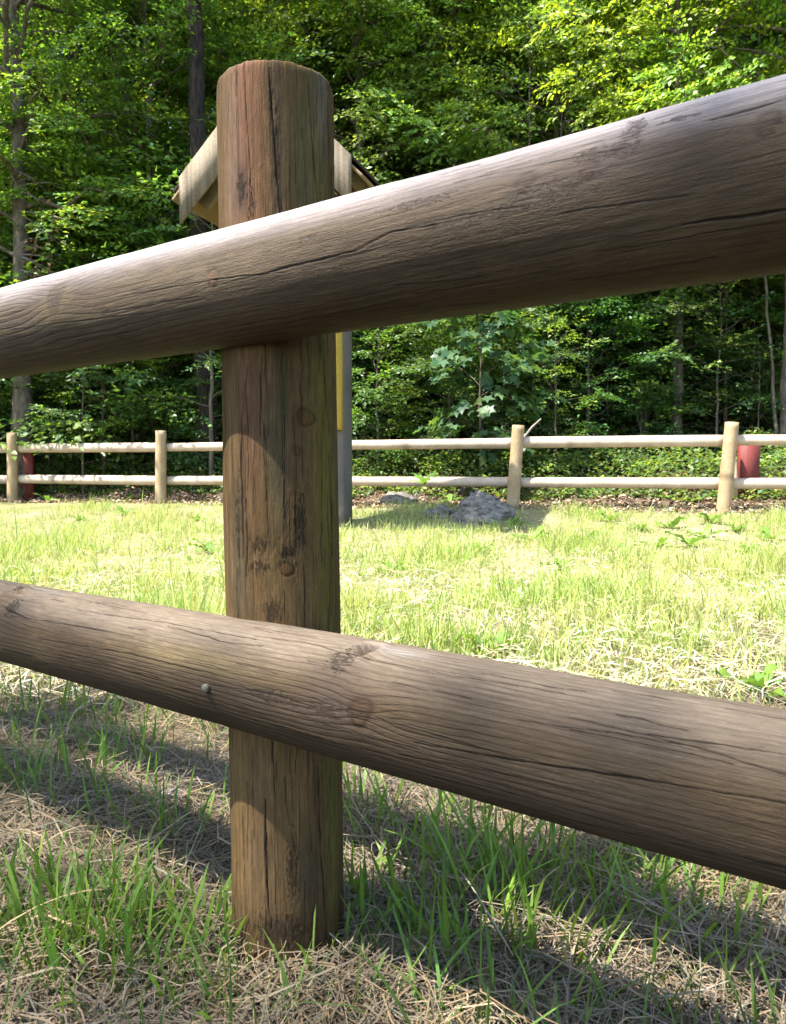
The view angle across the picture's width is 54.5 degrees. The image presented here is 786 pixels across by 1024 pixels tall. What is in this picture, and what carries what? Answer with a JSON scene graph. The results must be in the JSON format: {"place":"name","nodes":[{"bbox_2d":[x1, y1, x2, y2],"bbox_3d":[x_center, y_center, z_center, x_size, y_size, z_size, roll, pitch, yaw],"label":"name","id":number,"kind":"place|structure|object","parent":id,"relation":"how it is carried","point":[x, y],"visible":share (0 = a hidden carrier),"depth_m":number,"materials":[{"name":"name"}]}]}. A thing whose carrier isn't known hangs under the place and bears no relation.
{"place":"outdoors","nodes":[
{"label":"outdoors","id":0,"kind":"place"},
{"bbox_2d":[0,488,785,722],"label":"grass","id":1,"kind":"structure","parent":0,"point":[17,547],"depth_m":3.47,"materials":[{"name":"plant"}]},
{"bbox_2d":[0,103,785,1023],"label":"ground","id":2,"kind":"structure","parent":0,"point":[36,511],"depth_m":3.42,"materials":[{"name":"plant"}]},
{"bbox_2d":[0,384,44,474],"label":"shrub","id":3,"kind":"object","parent":2,"relation":"on","point":[3,465],"visible":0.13,"depth_m":11.15,"materials":[{"name":"green plant"}]},
{"bbox_2d":[23,453,35,500],"bbox_3d":[-4.761,-0.439,9.991,0.111,0.756,0.096,0,3,0],"label":"red post","id":4,"kind":"object","parent":2,"relation":"on","point":[28,463],"depth_m":9.95,"materials":[{"name":"metal"}]},
{"bbox_2d":[0,201,94,462],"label":"shrub","id":5,"kind":"object","parent":2,"relation":"on","point":[35,380],"visible":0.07,"depth_m":11.21,"materials":[{"name":"green plant"}]},
{"bbox_2d":[0,0,95,386],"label":"forest tree","id":6,"kind":"object","parent":2,"relation":"on","point":[67,56],"visible":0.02,"depth_m":16.77,"materials":[{"name":"green plant"}]},
{"bbox_2d":[5,397,92,474],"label":"shrub","id":7,"kind":"object","parent":2,"relation":"on","point":[49,461],"visible":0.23,"depth_m":10.86,"materials":[{"name":"green plant"}]},
{"bbox_2d":[0,178,142,458],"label":"beech tree","id":8,"kind":"object","parent":2,"relation":"on","point":[7,281],"visible":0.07,"depth_m":11.04,"materials":[{"name":"green plant"}]},
{"bbox_2d":[0,269,143,472],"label":"shrub","id":9,"kind":"object","parent":2,"relation":"on","point":[8,411],"visible":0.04,"depth_m":10.93,"materials":[{"name":"green plant"}]},
{"bbox_2d":[32,362,135,496],"bbox_3d":[-3.997,-1.171,9.989,1.505,2.346,1.470,0,3,2],"label":"understorey sapling","id":10,"kind":"object","parent":2,"relation":"on","point":[86,425],"visible":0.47,"depth_m":9.91,"materials":[{"name":"green plant"}]},
{"bbox_2d":[0,0,171,454],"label":"broadleaf tree","id":11,"kind":"object","parent":2,"relation":"on","point":[64,95],"visible":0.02,"depth_m":12.51,"materials":[{"name":"green plant"}]},
{"bbox_2d":[0,3,207,217],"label":"forest tree","id":12,"kind":"object","parent":2,"relation":"on","point":[76,93],"depth_m":16.17,"materials":[{"name":"green plant"}]},
{"bbox_2d":[0,144,213,468],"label":"shrub","id":13,"kind":"object","parent":2,"relation":"on","point":[46,379],"visible":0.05,"depth_m":11.17,"materials":[{"name":"green plant"}]},
{"bbox_2d":[0,0,216,498],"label":"broadleaf tree","id":14,"kind":"object","parent":2,"relation":"on","point":[21,255],"visible":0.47,"depth_m":9.96,"materials":[{"name":"green plant"}]},
{"bbox_2d":[0,146,221,463],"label":"beech bush","id":15,"kind":"object","parent":2,"relation":"on","point":[123,178],"visible":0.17,"depth_m":10.24,"materials":[{"name":"green plant"}]},
{"bbox_2d":[0,95,221,468],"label":"beech tree","id":16,"kind":"object","parent":2,"relation":"on","point":[56,436],"visible":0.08,"depth_m":10.25,"materials":[{"name":"green plant"}]},
{"bbox_2d":[0,106,221,459],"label":"beech tree","id":17,"kind":"object","parent":2,"relation":"on","point":[92,248],"visible":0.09,"depth_m":10.59,"materials":[{"name":"green plant"}]},
{"bbox_2d":[1,280,221,474],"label":"shrub","id":18,"kind":"object","parent":2,"relation":"on","point":[76,412],"visible":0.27,"depth_m":10.26,"materials":[{"name":"green plant"}]},
{"bbox_2d":[0,0,237,472],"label":"beech tree","id":19,"kind":"object","parent":2,"relation":"on","point":[42,99],"visible":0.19,"depth_m":10.43,"materials":[{"name":"green plant"}]},
{"bbox_2d":[0,0,247,462],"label":"broadleaf tree","id":20,"kind":"object","parent":2,"relation":"on","point":[73,25],"visible":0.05,"depth_m":11.62,"materials":[{"name":"green plant"}]},
{"bbox_2d":[30,353,220,474],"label":"beech bush","id":21,"kind":"object","parent":2,"relation":"on","point":[155,368],"visible":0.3,"depth_m":10.39,"materials":[{"name":"green plant"}]},
{"bbox_2d":[49,351,222,473],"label":"shrub","id":22,"kind":"object","parent":2,"relation":"on","point":[139,382],"visible":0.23,"depth_m":10.12,"materials":[{"name":"green plant"}]},
{"bbox_2d":[0,0,278,473],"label":"beech tree","id":23,"kind":"object","parent":2,"relation":"on","point":[208,5],"visible":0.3,"depth_m":10.04,"materials":[{"name":"green plant"}]},
{"bbox_2d":[82,129,221,490],"bbox_3d":[-2.354,-2.308,9.907,2.953,4.715,3.025,3,4,41],"label":"beech tree","id":24,"kind":"object","parent":2,"relation":"on","point":[212,382],"visible":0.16,"depth_m":9.62,"materials":[{"name":"green plant"}]},
{"bbox_2d":[109,0,217,475],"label":"dark trunk tree","id":25,"kind":"object","parent":2,"relation":"on","point":[197,126],"visible":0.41,"depth_m":10.02,"materials":[{"name":"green plant"}]},
{"bbox_2d":[160,360,222,474],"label":"shrub","id":26,"kind":"object","parent":2,"relation":"on","point":[218,420],"visible":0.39,"depth_m":10.04,"materials":[{"name":"green plant"}]},
{"bbox_2d":[188,538,223,553],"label":"weed plant","id":27,"kind":"object","parent":2,"relation":"on","point":[207,545],"visible":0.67,"depth_m":4.92,"materials":[{"name":"green plant"}]},
{"bbox_2d":[81,0,342,412],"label":"broadleaf tree","id":28,"kind":"object","parent":2,"relation":"on","point":[186,47],"visible":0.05,"depth_m":12.56,"materials":[{"name":"green plant"}]},
{"bbox_2d":[76,206,354,456],"bbox_3d":[-2.873,-2.344,11.494,4.117,3.983,3.897,-3,4,-41],"label":"shrub","id":29,"kind":"object","parent":2,"relation":"on","point":[139,223],"visible":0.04,"depth_m":10.53,"materials":[{"name":"green plant"}]},
{"bbox_2d":[156,349,354,466],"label":"shrub","id":30,"kind":"object","parent":2,"relation":"on","point":[215,360],"visible":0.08,"depth_m":10.00,"materials":[{"name":"green plant"}]},
{"bbox_2d":[130,0,406,131],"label":"forest tree","id":31,"kind":"object","parent":2,"relation":"on","point":[363,63],"depth_m":14.06,"materials":[{"name":"green plant"}]},
{"bbox_2d":[172,127,380,529],"bbox_3d":[-0.727,-1.573,6.518,1.598,3.517,1.648,1,3,18],"label":"notice board","id":32,"kind":"object","parent":2,"relation":"on","point":[195,190],"visible":0.18,"depth_m":6.14,"materials":[{"name":"brown wood"}]},
{"bbox_2d":[112,0,447,376],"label":"beech tree","id":33,"kind":"object","parent":2,"relation":"on","point":[298,55],"visible":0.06,"depth_m":11.73,"materials":[{"name":"green plant"}]},
{"bbox_2d":[174,220,462,436],"bbox_3d":[-1.387,-2.692,11.854,4.727,4.573,4.474,2,4,32],"label":"shrub","id":34,"kind":"object","parent":2,"relation":"on","point":[360,363],"visible":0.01,"depth_m":11.57,"materials":[{"name":"green plant"}]},
{"bbox_2d":[180,0,478,399],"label":"broadleaf tree","id":35,"kind":"object","parent":2,"relation":"on","point":[327,67],"visible":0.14,"depth_m":12.04,"materials":[{"name":"green plant"}]},
{"bbox_2d":[166,0,527,450],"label":"beech tree","id":36,"kind":"object","parent":2,"relation":"on","point":[360,135],"visible":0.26,"depth_m":10.94,"materials":[{"name":"green plant"}]},
{"bbox_2d":[246,0,485,375],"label":"forest tree","id":37,"kind":"object","parent":2,"relation":"on","point":[403,55],"visible":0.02,"depth_m":12.91,"materials":[{"name":"green plant"}]},
{"bbox_2d":[377,559,406,572],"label":"weed plant","id":38,"kind":"object","parent":2,"relation":"on","point":[384,563],"visible":0.47,"depth_m":3.92,"materials":[{"name":"green plant"}]},
{"bbox_2d":[0,60,785,977],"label":"fence","id":39,"kind":"object","parent":2,"relation":"on","point":[282,276],"visible":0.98,"depth_m":0.62,"materials":[{"name":"brown wood"}]},
{"bbox_2d":[0,609,785,1023],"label":"dry straw","id":40,"kind":"object","parent":2,"relation":"on","point":[188,1003],"visible":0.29,"depth_m":0.80,"materials":[{"name":"plant"}]},
{"bbox_2d":[0,595,785,1023],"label":"grass","id":41,"kind":"structure","parent":2,"relation":"on","point":[488,857],"depth_m":0.83,"materials":[{"name":"plant"}]},
{"bbox_2d":[0,422,785,512],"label":"paddock fence","id":42,"kind":"object","parent":2,"relation":"on","point":[726,482],"visible":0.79,"depth_m":7.85,"materials":[{"name":"brown wood"}]},
{"bbox_2d":[0,427,785,504],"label":"undergrowth","id":43,"kind":"object","parent":2,"relation":"on","point":[563,459],"visible":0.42,"depth_m":9.00,"materials":[{"name":"green plant"}]},
{"bbox_2d":[0,503,785,709],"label":"dry straw","id":44,"kind":"object","parent":2,"relation":"on","point":[694,658],"visible":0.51,"depth_m":2.70,"materials":[{"name":"plant"}]},
{"bbox_2d":[0,471,785,514],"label":"leaf litter","id":45,"kind":"object","parent":2,"relation":"on","point":[220,502],"visible":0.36,"depth_m":8.37,"materials":[{"name":"plant"}]},
{"bbox_2d":[352,348,440,469],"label":"shrub","id":46,"kind":"object","parent":2,"relation":"on","point":[389,407],"visible":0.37,"depth_m":10.39,"materials":[{"name":"green plant"}]},
{"bbox_2d":[379,491,416,504],"bbox_3d":[0.056,-0.103,8.613,0.464,0.261,0.250,0,3,0],"label":"stone","id":47,"kind":"object","parent":2,"relation":"on","point":[393,496],"visible":0.58,"depth_m":8.53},
{"bbox_2d":[352,323,457,462],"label":"shrub","id":48,"kind":"object","parent":2,"relation":"on","point":[396,363],"visible":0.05,"depth_m":11.47,"materials":[{"name":"green plant"}]},
{"bbox_2d":[352,318,486,474],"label":"shrub","id":49,"kind":"object","parent":2,"relation":"on","point":[362,391],"visible":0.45,"depth_m":9.59,"materials":[{"name":"green plant"}]},
{"bbox_2d":[409,470,442,484],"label":"weed plant","id":50,"kind":"object","parent":2,"relation":"on","point":[423,480],"visible":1,"depth_m":6.26,"materials":[{"name":"green plant"}]},
{"bbox_2d":[259,0,608,386],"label":"beech tree","id":51,"kind":"object","parent":2,"relation":"on","point":[476,17],"visible":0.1,"depth_m":11.49,"materials":[{"name":"green plant"}]},
{"bbox_2d":[388,320,489,469],"bbox_3d":[0.623,-1.594,10.338,1.546,2.468,1.583,-3,4,-38],"label":"understorey sapling","id":52,"kind":"object","parent":2,"relation":"on","point":[411,345],"visible":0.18,"depth_m":10.32,"materials":[{"name":"green plant"}]},
{"bbox_2d":[424,504,455,519],"bbox_3d":[0.439,0.035,7.095,0.312,0.226,0.204,0,3,0],"label":"stone","id":53,"kind":"object","parent":2,"relation":"on","point":[440,508],"visible":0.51,"depth_m":7.03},
{"bbox_2d":[356,314,537,471],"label":"shrub","id":54,"kind":"object","parent":2,"relation":"on","point":[426,339],"visible":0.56,"depth_m":9.43,"materials":[{"name":"green plant"}]},
{"bbox_2d":[273,0,630,435],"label":"beech tree","id":55,"kind":"object","parent":2,"relation":"on","point":[397,44],"visible":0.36,"depth_m":11.03,"materials":[{"name":"green plant"}]},
{"bbox_2d":[352,312,560,438],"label":"shrub","id":56,"kind":"object","parent":2,"relation":"on","point":[393,362],"visible":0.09,"depth_m":10.94,"materials":[{"name":"green plant"}]},
{"bbox_2d":[353,303,609,435],"bbox_3d":[1.257,-2.774,11.329,3.961,4.049,4.184,0,3,-7],"label":"shrub","id":57,"kind":"object","parent":2,"relation":"on","point":[414,348],"visible":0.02,"depth_m":10.71,"materials":[{"name":"green plant"}]},
{"bbox_2d":[368,0,595,342],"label":"broadleaf tree","id":58,"kind":"object","parent":2,"relation":"on","point":[485,92],"visible":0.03,"depth_m":14.04,"materials":[{"name":"green plant"}]},
{"bbox_2d":[450,490,514,524],"bbox_3d":[0.810,0.060,6.863,0.617,0.513,0.387,0,3,0],"label":"boulder","id":59,"kind":"object","parent":2,"relation":"on","point":[476,504],"visible":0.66,"depth_m":6.75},
{"bbox_2d":[409,309,570,476],"bbox_3d":[0.974,-1.382,8.880,1.691,2.657,2.103,-2,4,-36],"label":"maple sapling","id":60,"kind":"object","parent":2,"relation":"on","point":[484,382],"visible":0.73,"depth_m":8.69,"materials":[{"name":"green plant"}]},
{"bbox_2d":[465,629,521,657],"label":"weed plant","id":61,"kind":"object","parent":2,"relation":"on","point":[499,633],"visible":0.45,"depth_m":2.19,"materials":[{"name":"green plant"}]},
{"bbox_2d":[447,358,566,465],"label":"shrub","id":62,"kind":"object","parent":2,"relation":"on","point":[509,386],"visible":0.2,"depth_m":10.14,"materials":[{"name":"green plant"}]},
{"bbox_2d":[370,301,657,465],"bbox_3d":[1.803,-2.269,10.773,3.844,3.719,3.638,-2,4,-37],"label":"shrub","id":63,"kind":"object","parent":2,"relation":"on","point":[564,431],"visible":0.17,"depth_m":10.10,"materials":[{"name":"green plant"}]},
{"bbox_2d":[427,302,605,433],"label":"shrub","id":64,"kind":"object","parent":2,"relation":"on","point":[521,353],"visible":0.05,"depth_m":10.94,"materials":[{"name":"green plant"}]},
{"bbox_2d":[425,0,625,461],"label":"young tree","id":65,"kind":"object","parent":2,"relation":"on","point":[505,8],"visible":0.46,"depth_m":9.76,"materials":[{"name":"green plant"}]},
{"bbox_2d":[511,526,548,540],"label":"weed plant","id":66,"kind":"object","parent":2,"relation":"on","point":[538,530],"visible":0.67,"depth_m":5.64,"materials":[{"name":"green plant"}]},
{"bbox_2d":[462,298,634,461],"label":"shrub","id":67,"kind":"object","parent":2,"relation":"on","point":[566,345],"visible":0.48,"depth_m":9.81,"materials":[{"name":"green plant"}]},
{"bbox_2d":[501,309,611,475],"bbox_3d":[1.826,-1.239,8.856,1.330,2.123,1.362,-2,4,-36],"label":"beech sapling","id":68,"kind":"object","parent":2,"relation":"on","point":[555,378],"visible":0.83,"depth_m":8.82,"materials":[{"name":"green plant"}]},
{"bbox_2d":[391,0,722,448],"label":"beech tree","id":69,"kind":"object","parent":2,"relation":"on","point":[552,53],"visible":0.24,"depth_m":10.23,"materials":[{"name":"green plant"}]},
{"bbox_2d":[540,555,573,569],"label":"weed plant","id":70,"kind":"object","parent":2,"relation":"on","point":[556,562],"visible":0.52,"depth_m":4.20,"materials":[{"name":"green plant"}]},
{"bbox_2d":[477,0,670,457],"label":"young tree","id":71,"kind":"object","parent":2,"relation":"on","point":[523,69],"visible":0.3,"depth_m":10.05,"materials":[{"name":"green plant"}]},
{"bbox_2d":[469,293,703,461],"bbox_3d":[2.520,-1.727,10.032,2.818,2.727,2.667,2,4,37],"label":"shrub","id":72,"kind":"object","parent":2,"relation":"on","point":[623,322],"visible":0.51,"depth_m":9.61,"materials":[{"name":"green plant"}]},
{"bbox_2d":[470,293,731,435],"bbox_3d":[2.713,-2.521,11.208,3.386,3.461,3.577,-1,3,-18],"label":"shrub","id":73,"kind":"object","parent":2,"relation":"on","point":[603,365],"visible":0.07,"depth_m":10.54,"materials":[{"name":"green plant"}]},
{"bbox_2d":[524,293,691,459],"bbox_3d":[2.885,-2.025,10.338,2.089,3.256,2.039,-1,3,-11],"label":"understorey sapling","id":74,"kind":"object","parent":2,"relation":"on","point":[592,391],"visible":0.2,"depth_m":10.36,"materials":[{"name":"green plant"}]},
{"bbox_2d":[595,509,622,520],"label":"weed plant","id":75,"kind":"object","parent":2,"relation":"on","point":[603,513],"visible":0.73,"depth_m":6.64,"materials":[{"name":"green plant"}]},
{"bbox_2d":[438,0,785,361],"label":"beech tree","id":76,"kind":"object","parent":2,"relation":"on","point":[524,3],"visible":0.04,"depth_m":11.91,"materials":[{"name":"green plant"}]},
{"bbox_2d":[443,0,785,464],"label":"beech tree","id":77,"kind":"object","parent":2,"relation":"on","point":[618,95],"visible":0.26,"depth_m":9.11,"materials":[{"name":"green plant"}]},
{"bbox_2d":[470,0,785,366],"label":"beech tree","id":78,"kind":"object","parent":2,"relation":"on","point":[597,19],"visible":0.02,"depth_m":11.71,"materials":[{"name":"green plant"}]},
{"bbox_2d":[599,383,688,463],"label":"shrub","id":79,"kind":"object","parent":2,"relation":"on","point":[641,419],"visible":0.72,"depth_m":9.60,"materials":[{"name":"green plant"}]},
{"bbox_2d":[538,110,769,369],"bbox_3d":[3.953,-3.912,12.274,4.307,4.402,4.550,1,3,23],"label":"shrub","id":80,"kind":"object","parent":2,"relation":"on","point":[659,304],"visible":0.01,"depth_m":11.72,"materials":[{"name":"green plant"}]},
{"bbox_2d":[634,536,673,549],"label":"weed plant","id":81,"kind":"object","parent":2,"relation":"on","point":[661,540],"visible":0.65,"depth_m":5.10,"materials":[{"name":"green plant"}]},
{"bbox_2d":[544,284,765,466],"bbox_3d":[3.523,-1.836,10.202,2.898,2.804,2.743,-2,4,-38],"label":"shrub","id":82,"kind":"object","parent":2,"relation":"on","point":[685,358],"visible":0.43,"depth_m":9.82,"materials":[{"name":"green plant"}]},
{"bbox_2d":[551,0,784,131],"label":"forest tree","id":83,"kind":"object","parent":2,"relation":"on","point":[764,37],"depth_m":13.60,"materials":[{"name":"green plant"}]},
{"bbox_2d":[655,516,686,528],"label":"weed plant","id":84,"kind":"object","parent":2,"relation":"on","point":[673,523],"visible":0.9,"depth_m":6.13,"materials":[{"name":"green plant"}]},
{"bbox_2d":[559,279,784,433],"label":"shrub","id":85,"kind":"object","parent":2,"relation":"on","point":[745,325],"visible":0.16,"depth_m":10.08,"materials":[{"name":"green plant"}]},
{"bbox_2d":[614,294,741,434],"bbox_3d":[3.705,-1.563,9.769,1.468,2.343,1.503,2,4,35],"label":"understorey sapling","id":86,"kind":"object","parent":2,"relation":"on","point":[677,372],"visible":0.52,"depth_m":9.76,"materials":[{"name":"green plant"}]},
{"bbox_2d":[588,0,785,470],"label":"beech tree","id":87,"kind":"object","parent":2,"relation":"on","point":[696,57],"visible":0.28,"depth_m":9.04,"materials":[{"name":"green plant"}]},
{"bbox_2d":[665,531,708,547],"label":"weed plant","id":88,"kind":"object","parent":2,"relation":"on","point":[690,540],"visible":0.83,"depth_m":5.23,"materials":[{"name":"green plant"}]},
{"bbox_2d":[593,275,784,454],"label":"shrub","id":89,"kind":"object","parent":2,"relation":"on","point":[691,307],"visible":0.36,"depth_m":9.77,"materials":[{"name":"green plant"}]},
{"bbox_2d":[605,1,785,332],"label":"beech tree","id":90,"kind":"object","parent":2,"relation":"on","point":[744,38],"depth_m":12.60,"materials":[{"name":"green plant"}]},
{"bbox_2d":[629,276,783,391],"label":"shrub","id":91,"kind":"object","parent":2,"relation":"on","point":[751,326],"visible":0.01,"depth_m":11.58,"materials":[{"name":"green plant"}]},
{"bbox_2d":[686,523,727,538],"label":"weed plant","id":92,"kind":"object","parent":2,"relation":"on","point":[708,529],"visible":0.83,"depth_m":5.70,"materials":[{"name":"green plant"}]},
{"bbox_2d":[633,274,784,433],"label":"shrub","id":93,"kind":"object","parent":2,"relation":"on","point":[736,357],"visible":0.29,"depth_m":10.07,"materials":[{"name":"green plant"}]},
{"bbox_2d":[692,510,727,523],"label":"weed plant","id":94,"kind":"object","parent":2,"relation":"on","point":[707,517],"visible":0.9,"depth_m":6.32,"materials":[{"name":"green plant"}]},
{"bbox_2d":[644,276,785,457],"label":"beech sapling","id":95,"kind":"object","parent":2,"relation":"on","point":[717,380],"visible":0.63,"depth_m":9.46,"materials":[{"name":"green plant"}]},
{"bbox_2d":[652,0,785,469],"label":"young tree","id":96,"kind":"object","parent":2,"relation":"on","point":[765,282],"visible":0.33,"depth_m":9.19,"materials":[{"name":"green plant"}]},
{"bbox_2d":[663,275,784,421],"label":"shrub","id":97,"kind":"object","parent":2,"relation":"on","point":[777,397],"visible":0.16,"depth_m":10.02,"materials":[{"name":"green plant"}]},
{"bbox_2d":[668,5,785,62],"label":"forest tree","id":98,"kind":"object","parent":2,"relation":"on","point":[774,35],"visible":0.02,"depth_m":11.62,"materials":[{"name":"green plant"}]},
{"bbox_2d":[684,285,784,379],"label":"shrub","id":99,"kind":"object","parent":2,"relation":"on","point":[780,328],"visible":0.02,"depth_m":10.95,"materials":[{"name":"green plant"}]},
{"bbox_2d":[732,446,759,497],"bbox_3d":[3.571,-0.411,7.815,0.376,0.684,0.147,-1,3,-17],"label":"red post","id":100,"kind":"object","parent":2,"relation":"on","point":[747,464],"visible":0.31,"depth_m":7.79,"materials":[{"name":"metal"}]},
{"bbox_2d":[709,335,785,434],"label":"understorey sapling","id":101,"kind":"object","parent":2,"relation":"on","point":[756,387],"visible":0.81,"depth_m":9.31,"materials":[{"name":"green plant"}]},
{"bbox_2d":[716,297,784,432],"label":"beech tree","id":102,"kind":"object","parent":2,"relation":"on","point":[774,310],"visible":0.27,"depth_m":10.22,"materials":[{"name":"green plant"}]},
{"bbox_2d":[715,664,785,697],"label":"weed plant","id":103,"kind":"object","parent":2,"relation":"on","point":[764,676],"visible":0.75,"depth_m":1.82,"materials":[{"name":"green plant"}]},
{"bbox_2d":[739,335,782,434],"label":"shrub","id":104,"kind":"object","parent":2,"relation":"on","point":[779,337],"visible":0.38,"depth_m":9.96,"materials":[{"name":"green plant"}]},
{"bbox_2d":[753,525,785,540],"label":"weed plant","id":105,"kind":"object","parent":2,"relation":"on","point":[766,532],"visible":0.73,"depth_m":5.59,"materials":[{"name":"green plant"}]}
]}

